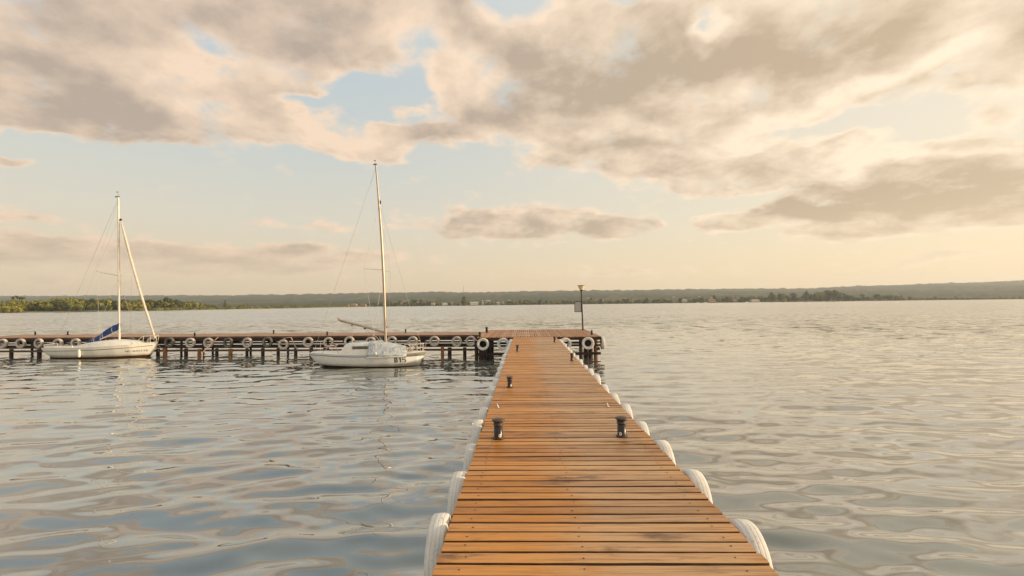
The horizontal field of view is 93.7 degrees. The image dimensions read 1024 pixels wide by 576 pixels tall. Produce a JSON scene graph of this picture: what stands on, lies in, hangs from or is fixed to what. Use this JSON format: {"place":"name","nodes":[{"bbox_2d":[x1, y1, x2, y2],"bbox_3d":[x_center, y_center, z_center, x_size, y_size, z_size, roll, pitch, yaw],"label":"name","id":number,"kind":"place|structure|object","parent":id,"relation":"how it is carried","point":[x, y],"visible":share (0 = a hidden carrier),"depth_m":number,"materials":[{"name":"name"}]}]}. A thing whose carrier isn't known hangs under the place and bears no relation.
{"place":"outdoors","nodes":[
{"label":"outdoors","id":0,"kind":"place"},
{"bbox_2d":[0,307,329,312],"bbox_3d":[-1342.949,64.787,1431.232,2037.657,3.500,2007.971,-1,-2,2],"label":"headland ground","id":1,"kind":"structure","parent":0,"point":[121,310],"depth_m":518.03,"materials":[{"name":"green plant"}]},
{"bbox_2d":[0,301,15,308],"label":"tree","id":2,"kind":"object","parent":1,"relation":"on","point":[10,303],"visible":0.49,"depth_m":479.58,"materials":[{"name":"green plant"}]},
{"bbox_2d":[0,306,17,312],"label":"bush","id":3,"kind":"object","parent":1,"relation":"on","point":[9,309],"visible":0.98,"depth_m":468.78,"materials":[{"name":"green plant"}]},
{"bbox_2d":[12,307,22,311],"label":"bush","id":4,"kind":"object","parent":1,"relation":"on","point":[18,309],"visible":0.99,"depth_m":470.80,"materials":[{"name":"green plant"}]},
{"bbox_2d":[15,302,26,308],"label":"tree","id":5,"kind":"object","parent":1,"relation":"on","point":[19,304],"visible":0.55,"depth_m":495.60,"materials":[{"name":"green plant"}]},
{"bbox_2d":[38,300,55,308],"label":"tree","id":6,"kind":"object","parent":1,"relation":"on","point":[42,304],"visible":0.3,"depth_m":504.88,"materials":[{"name":"green plant"}]},
{"bbox_2d":[42,306,54,311],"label":"tree","id":7,"kind":"object","parent":1,"relation":"on","point":[51,308],"visible":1,"depth_m":477.09,"materials":[{"name":"green plant"}]},
{"bbox_2d":[50,300,68,310],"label":"tree","id":8,"kind":"object","parent":1,"relation":"on","point":[60,302],"visible":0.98,"depth_m":479.93,"materials":[{"name":"green plant"}]},
{"bbox_2d":[55,304,65,310],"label":"tree","id":9,"kind":"object","parent":1,"relation":"on","point":[58,308],"visible":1,"depth_m":479.95,"materials":[{"name":"green plant"}]},
{"bbox_2d":[62,305,71,310],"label":"tree","id":10,"kind":"object","parent":1,"relation":"on","point":[67,307],"visible":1,"depth_m":483.05,"materials":[{"name":"green plant"}]},
{"bbox_2d":[68,299,84,308],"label":"tree","id":11,"kind":"object","parent":1,"relation":"on","point":[75,301],"visible":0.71,"depth_m":500.86,"materials":[{"name":"green plant"}]},
{"bbox_2d":[84,298,96,310],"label":"tree","id":12,"kind":"object","parent":1,"relation":"on","point":[92,300],"visible":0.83,"depth_m":521.15,"materials":[{"name":"green plant"}]},
{"bbox_2d":[96,305,105,310],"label":"tree","id":13,"kind":"object","parent":1,"relation":"on","point":[102,307],"visible":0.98,"depth_m":513.71,"materials":[{"name":"green plant"}]},
{"bbox_2d":[120,301,129,309],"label":"tree","id":14,"kind":"object","parent":1,"relation":"on","point":[122,305],"visible":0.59,"depth_m":533.40,"materials":[{"name":"green plant"}]},
{"bbox_2d":[124,304,134,309],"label":"tree","id":15,"kind":"object","parent":1,"relation":"on","point":[127,306],"visible":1,"depth_m":518.84,"materials":[{"name":"green plant"}]},
{"bbox_2d":[124,301,141,308],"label":"tree","id":16,"kind":"object","parent":1,"relation":"on","point":[139,303],"visible":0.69,"depth_m":544.29,"materials":[{"name":"green plant"}]},
{"bbox_2d":[145,300,154,307],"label":"tree","id":17,"kind":"object","parent":1,"relation":"on","point":[147,301],"visible":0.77,"depth_m":566.29,"materials":[{"name":"green plant"}]},
{"bbox_2d":[145,300,157,307],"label":"tree","id":18,"kind":"object","parent":1,"relation":"on","point":[149,305],"visible":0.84,"depth_m":565.10,"materials":[{"name":"green plant"}]},
{"bbox_2d":[163,297,172,304],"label":"tree","id":19,"kind":"object","parent":1,"relation":"on","point":[166,299],"visible":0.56,"depth_m":586.52,"materials":[{"name":"green plant"}]},
{"bbox_2d":[0,298,373,310],"bbox_3d":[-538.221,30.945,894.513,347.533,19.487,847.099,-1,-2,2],"label":"woodland","id":20,"kind":"object","parent":1,"relation":"on","point":[34,304],"visible":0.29,"depth_m":557.56,"materials":[{"name":"green plant"}]},
{"bbox_2d":[135,306,370,310],"bbox_3d":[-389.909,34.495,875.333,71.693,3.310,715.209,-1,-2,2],"label":"reed bed","id":21,"kind":"object","parent":1,"relation":"on","point":[184,308],"visible":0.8,"depth_m":641.39,"materials":[{"name":"green plant"}]},
{"bbox_2d":[0,299,1023,575],"bbox_3d":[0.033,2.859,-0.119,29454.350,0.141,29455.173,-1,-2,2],"label":"water","id":22,"kind":"structure","parent":0,"point":[850,439],"depth_m":10.60,"materials":[{"name":"grey liquid"}]},
{"bbox_2d":[41,196,158,358],"bbox_3d":[-24.101,-0.699,28.419,6.565,10.061,2.264,-1,-2,2],"label":"sailboat","id":23,"kind":"object","parent":22,"relation":"on","point":[96,348],"visible":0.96,"depth_m":27.77,"materials":[{"name":"beige paint"}]},
{"bbox_2d":[0,332,483,356],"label":"timber pier","id":24,"kind":"structure","parent":22,"relation":"in","point":[238,338],"depth_m":28.14,"materials":[{"name":"brown wood"}]},
{"bbox_2d":[0,339,8,347],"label":"tyre fender","id":25,"kind":"object","parent":24,"relation":"attached to","point":[6,343],"visible":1,"depth_m":29.06,"materials":[{"name":"white rubber"}]},
{"bbox_2d":[15,339,26,347],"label":"tyre fender","id":26,"kind":"object","parent":24,"relation":"attached to","point":[24,343],"visible":1,"depth_m":28.95,"materials":[{"name":"white rubber"}]},
{"bbox_2d":[34,338,43,347],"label":"tyre fender","id":27,"kind":"object","parent":24,"relation":"attached to","point":[36,345],"visible":1,"depth_m":28.87,"materials":[{"name":"white rubber"}]},
{"bbox_2d":[52,339,63,345],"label":"tyre fender","id":28,"kind":"object","parent":24,"relation":"attached to","point":[60,341],"visible":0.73,"depth_m":28.75,"materials":[{"name":"white rubber"}]},
{"bbox_2d":[70,338,81,345],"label":"tyre fender","id":29,"kind":"object","parent":24,"relation":"attached to","point":[74,340],"visible":0.69,"depth_m":28.66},
{"bbox_2d":[164,337,174,346],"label":"tyre fender","id":30,"kind":"object","parent":24,"relation":"attached to","point":[166,344],"visible":1,"depth_m":28.17,"materials":[{"name":"rubber"}]},
{"bbox_2d":[185,338,195,347],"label":"tyre fender","id":31,"kind":"object","parent":24,"relation":"attached to","point":[187,343],"visible":1,"depth_m":28.05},
{"bbox_2d":[203,338,213,347],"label":"tyre fender","id":32,"kind":"object","parent":24,"relation":"attached to","point":[211,340],"visible":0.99,"depth_m":27.96,"materials":[{"name":"white rubber"}]},
{"bbox_2d":[223,338,233,347],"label":"tyre fender","id":33,"kind":"object","parent":24,"relation":"attached to","point":[231,342],"visible":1,"depth_m":27.86,"materials":[{"name":"rubber"}]},
{"bbox_2d":[242,338,252,347],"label":"tyre fender","id":34,"kind":"object","parent":24,"relation":"attached to","point":[244,342],"visible":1,"depth_m":27.76,"materials":[{"name":"white rubber"}]},
{"bbox_2d":[262,337,272,346],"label":"tyre fender","id":35,"kind":"object","parent":24,"relation":"attached to","point":[264,344],"visible":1,"depth_m":27.66,"materials":[{"name":"rubber"}]},
{"bbox_2d":[278,339,288,349],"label":"tyre fender","id":36,"kind":"object","parent":24,"relation":"attached to","point":[281,341],"visible":1,"depth_m":27.57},
{"bbox_2d":[303,337,313,346],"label":"tyre fender","id":37,"kind":"object","parent":24,"relation":"attached to","point":[310,344],"visible":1,"depth_m":27.45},
{"bbox_2d":[323,337,333,346],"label":"tyre fender","id":38,"kind":"object","parent":24,"relation":"attached to","point":[326,339],"visible":0.94,"depth_m":27.35,"materials":[{"name":"white rubber"}]},
{"bbox_2d":[344,336,354,344],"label":"tyre fender","id":39,"kind":"object","parent":24,"relation":"attached to","point":[347,338],"visible":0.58,"depth_m":27.26,"materials":[{"name":"white rubber"}]},
{"bbox_2d":[387,336,396,342],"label":"tyre fender","id":40,"kind":"object","parent":24,"relation":"attached to","point":[392,337],"visible":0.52,"depth_m":27.05,"materials":[{"name":"white rubber"}]},
{"bbox_2d":[407,336,417,345],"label":"tyre fender","id":41,"kind":"object","parent":24,"relation":"attached to","point":[414,338],"visible":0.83,"depth_m":26.94,"materials":[{"name":"white rubber"}]},
{"bbox_2d":[429,336,439,346],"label":"tyre fender","id":42,"kind":"object","parent":24,"relation":"attached to","point":[436,338],"visible":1,"depth_m":26.84,"materials":[{"name":"white rubber"}]},
{"bbox_2d":[451,336,461,346],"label":"tyre fender","id":43,"kind":"object","parent":24,"relation":"attached to","point":[454,344],"visible":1,"depth_m":26.73,"materials":[{"name":"white rubber"}]},
{"bbox_2d":[466,336,475,345],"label":"tyre fender","id":44,"kind":"object","parent":24,"relation":"attached to","point":[468,338],"visible":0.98,"depth_m":26.67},
{"bbox_2d":[310,160,425,367],"bbox_3d":[-6.850,-1.117,22.960,5.401,10.094,2.071,-1,-2,2],"label":"sailboat","id":45,"kind":"object","parent":22,"relation":"on","point":[378,353],"visible":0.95,"depth_m":22.29,"materials":[{"name":"white paint"}]},
{"bbox_2d":[352,346,367,349],"bbox_3d":[-7.055,2.773,22.295,0.775,0.175,0.027,-1,-2,2],"label":"cabin window","id":46,"kind":"structure","parent":45,"relation":"in","point":[353,347],"depth_m":22.29,"materials":[{"name":"glass"}]},
{"bbox_2d":[475,329,600,359],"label":"timber platform","id":47,"kind":"structure","parent":22,"relation":"in","point":[492,336],"depth_m":24.88,"materials":[{"name":"brown wood"}]},
{"bbox_2d":[477,338,488,349],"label":"tyre fender","id":48,"kind":"object","parent":47,"relation":"attached to","point":[480,347],"visible":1,"depth_m":24.44,"materials":[{"name":"white rubber"}]},
{"bbox_2d":[497,338,508,349],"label":"tyre fender","id":49,"kind":"object","parent":47,"relation":"attached to","point":[499,341],"visible":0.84,"depth_m":24.41,"materials":[{"name":"white rubber"}]},
{"bbox_2d":[561,338,571,347],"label":"tyre fender","id":50,"kind":"object","parent":47,"relation":"attached to","point":[569,342],"visible":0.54,"depth_m":24.37,"materials":[{"name":"white rubber"}]},
{"bbox_2d":[577,285,584,329],"bbox_3d":[4.428,1.238,30.547,0.530,2.851,0.530,-1,-2,2],"label":"street lamp","id":51,"kind":"object","parent":47,"relation":"on","point":[581,287],"visible":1,"depth_m":30.49,"materials":[{"name":"metal"}]},
{"bbox_2d":[574,302,581,311],"bbox_3d":[4.222,1.198,30.554,0.489,0.670,0.035,-1,-2,2],"label":"notice board","id":52,"kind":"object","parent":51,"relation":"attached to","point":[577,306],"visible":1,"depth_m":30.55,"materials":[{"name":"paint"}]},
{"bbox_2d":[582,337,593,348],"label":"tyre fender","id":53,"kind":"object","parent":47,"relation":"attached to","point":[591,340],"visible":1,"depth_m":24.30,"materials":[{"name":"white rubber"}]},
{"bbox_2d":[600,337,604,348],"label":"tyre fender","id":54,"kind":"object","parent":47,"relation":"attached to","point":[602,343],"visible":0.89,"depth_m":24.80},
{"bbox_2d":[432,337,778,575],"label":"plank jetty","id":55,"kind":"object","parent":22,"relation":"in","point":[561,479],"visible":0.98,"depth_m":4.18,"materials":[{"name":"brown wood"}]},
{"bbox_2d":[424,513,452,575],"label":"tyre fender","id":56,"kind":"object","parent":55,"relation":"attached to","point":[438,527],"visible":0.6,"depth_m":3.64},
{"bbox_2d":[447,471,466,515],"bbox_3d":[-0.528,2.204,4.854,0.158,0.660,0.660,-1,-2,2],"label":"tyre fender","id":57,"kind":"object","parent":55,"relation":"attached to","point":[456,482],"visible":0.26,"depth_m":4.66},
{"bbox_2d":[463,443,475,471],"bbox_3d":[-0.504,2.265,5.931,0.158,0.660,0.660,1,-2,0],"label":"tyre fender","id":58,"kind":"object","parent":55,"relation":"attached to","point":[470,448],"visible":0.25,"depth_m":5.75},
{"bbox_2d":[471,419,483,443],"bbox_3d":[-0.481,2.255,6.990,0.158,0.660,0.660,-3,-2,2],"label":"tyre fender","id":59,"kind":"object","parent":55,"relation":"attached to","point":[477,427],"visible":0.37,"depth_m":6.78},
{"bbox_2d":[478,407,488,419],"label":"tyre fender","id":60,"kind":"object","parent":55,"relation":"attached to","point":[482,413],"visible":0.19,"depth_m":7.87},
{"bbox_2d":[484,396,492,407],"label":"tyre fender","id":61,"kind":"object","parent":55,"relation":"attached to","point":[488,400],"visible":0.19,"depth_m":8.88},
{"bbox_2d":[488,386,495,395],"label":"tyre fender","id":62,"kind":"object","parent":55,"relation":"attached to","point":[491,390],"visible":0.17,"depth_m":9.89,"materials":[{"name":"white rubber"}]},
{"bbox_2d":[493,378,498,386],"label":"tyre fender","id":63,"kind":"object","parent":55,"relation":"attached to","point":[495,381],"visible":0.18,"depth_m":10.98,"materials":[{"name":"white rubber"}]},
{"bbox_2d":[495,372,500,378],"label":"tyre fender","id":64,"kind":"object","parent":55,"relation":"attached to","point":[497,375],"visible":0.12,"depth_m":11.99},
{"bbox_2d":[492,417,504,439],"bbox_3d":[-0.174,1.776,6.083,0.166,0.255,0.166,-1,-2,2],"label":"mooring bollard","id":65,"kind":"object","parent":55,"relation":"on","point":[498,427],"visible":1,"depth_m":6.03,"materials":[{"name":"metal"}]},
{"bbox_2d":[506,376,512,387],"bbox_3d":[-0.045,1.914,9.812,0.146,0.224,0.146,-1,-2,2],"label":"mooring bollard","id":66,"kind":"object","parent":55,"relation":"on","point":[509,381],"visible":1,"depth_m":9.77,"materials":[{"name":"metal"}]},
{"bbox_2d":[587,368,593,375],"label":"tyre fender","id":67,"kind":"object","parent":55,"relation":"attached to","point":[589,370],"visible":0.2,"depth_m":12.16,"materials":[{"name":"white rubber"}]},
{"bbox_2d":[593,375,600,383],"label":"tyre fender","id":68,"kind":"object","parent":55,"relation":"attached to","point":[597,378],"visible":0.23,"depth_m":11.12,"materials":[{"name":"white rubber"}]},
{"bbox_2d":[600,384,609,393],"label":"tyre fender","id":69,"kind":"object","parent":55,"relation":"attached to","point":[605,386],"visible":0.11,"depth_m":9.98,"materials":[{"name":"white rubber"}]},
{"bbox_2d":[610,393,619,403],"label":"tyre fender","id":70,"kind":"object","parent":55,"relation":"attached to","point":[615,396],"visible":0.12,"depth_m":8.92,"materials":[{"name":"white rubber"}]},
{"bbox_2d":[615,416,627,437],"bbox_3d":[1.394,1.759,6.102,0.166,0.255,0.166,-1,-2,2],"label":"mooring bollard","id":71,"kind":"object","parent":55,"relation":"on","point":[621,426],"visible":1,"depth_m":6.05,"materials":[{"name":"metal"}]},
{"bbox_2d":[620,404,632,417],"bbox_3d":[1.895,2.273,8.032,0.158,0.660,0.660,0,-2,1],"label":"tyre fender","id":72,"kind":"object","parent":55,"relation":"attached to","point":[626,408],"visible":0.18,"depth_m":7.89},
{"bbox_2d":[635,421,649,435],"bbox_3d":[1.858,2.263,6.933,0.158,0.660,0.660,1,-2,3],"label":"tyre fender","id":73,"kind":"object","parent":55,"relation":"attached to","point":[643,425],"visible":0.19,"depth_m":6.81,"materials":[{"name":"white rubber"}]},
{"bbox_2d":[654,440,675,465],"bbox_3d":[1.839,2.199,5.861,0.158,0.660,0.660,-1,-2,1],"label":"tyre fender","id":74,"kind":"object","parent":55,"relation":"attached to","point":[664,446],"visible":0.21,"depth_m":5.72,"materials":[{"name":"white rubber"}]},
{"bbox_2d":[682,469,712,503],"bbox_3d":[1.804,2.154,4.772,0.158,0.660,0.660,2,-2,0],"label":"tyre fender","id":75,"kind":"object","parent":55,"relation":"attached to","point":[697,479],"visible":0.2,"depth_m":4.63,"materials":[{"name":"white rubber"}]},
{"bbox_2d":[729,519,772,568],"bbox_3d":[1.779,2.121,3.653,0.158,0.660,0.660,1,-2,3],"label":"tyre fender","id":76,"kind":"object","parent":55,"relation":"attached to","point":[749,531],"visible":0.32,"depth_m":3.53,"materials":[{"name":"white rubber"}]},
{"bbox_2d":[0,280,1023,306],"bbox_3d":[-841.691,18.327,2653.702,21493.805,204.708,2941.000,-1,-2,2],"label":"hills","id":77,"kind":"structure","parent":0,"point":[1006,289],"depth_m":2508.88,"materials":[{"name":"green plant"}]},
{"bbox_2d":[341,295,1023,305],"bbox_3d":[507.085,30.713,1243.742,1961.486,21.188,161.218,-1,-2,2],"label":"shore wood","id":78,"kind":"object","parent":77,"relation":"on","point":[761,299],"visible":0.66,"depth_m":1196.22,"materials":[{"name":"green plant"}]},
{"bbox_2d":[768,292,774,301],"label":"tree","id":79,"kind":"object","parent":77,"relation":"on","point":[771,296],"visible":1,"depth_m":1167.72,"materials":[{"name":"green plant"}]},
{"bbox_2d":[803,291,808,298],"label":"tree","id":80,"kind":"object","parent":77,"relation":"on","point":[806,293],"visible":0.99,"depth_m":1165.18,"materials":[{"name":"green plant"}]},
{"bbox_2d":[815,292,823,300],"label":"tree","id":81,"kind":"object","parent":77,"relation":"on","point":[820,296],"visible":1,"depth_m":1163.16,"materials":[{"name":"green plant"}]},
{"bbox_2d":[824,290,833,298],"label":"tree","id":82,"kind":"object","parent":77,"relation":"on","point":[829,292],"visible":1,"depth_m":1163.08,"materials":[{"name":"green plant"}]},
{"bbox_2d":[831,291,838,300],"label":"tree","id":83,"kind":"object","parent":77,"relation":"on","point":[835,295],"visible":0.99,"depth_m":1154.92,"materials":[{"name":"green plant"}]},
{"bbox_2d":[832,290,842,300],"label":"tree","id":84,"kind":"object","parent":77,"relation":"on","point":[837,296],"visible":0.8,"depth_m":1160.80,"materials":[{"name":"green plant"}]},
{"bbox_2d":[844,295,852,299],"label":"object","id":85,"kind":"object","parent":77,"relation":"on","point":[848,297],"visible":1,"depth_m":1156.41,"materials":[{"name":"green plant"}]},
{"bbox_2d":[884,295,893,299],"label":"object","id":86,"kind":"object","parent":77,"relation":"on","point":[890,297],"visible":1,"depth_m":1159.79,"materials":[{"name":"green plant"}]},
{"bbox_2d":[0,0,1023,295],"label":"sky","id":87,"kind":"structure","parent":0,"point":[515,145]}
]}

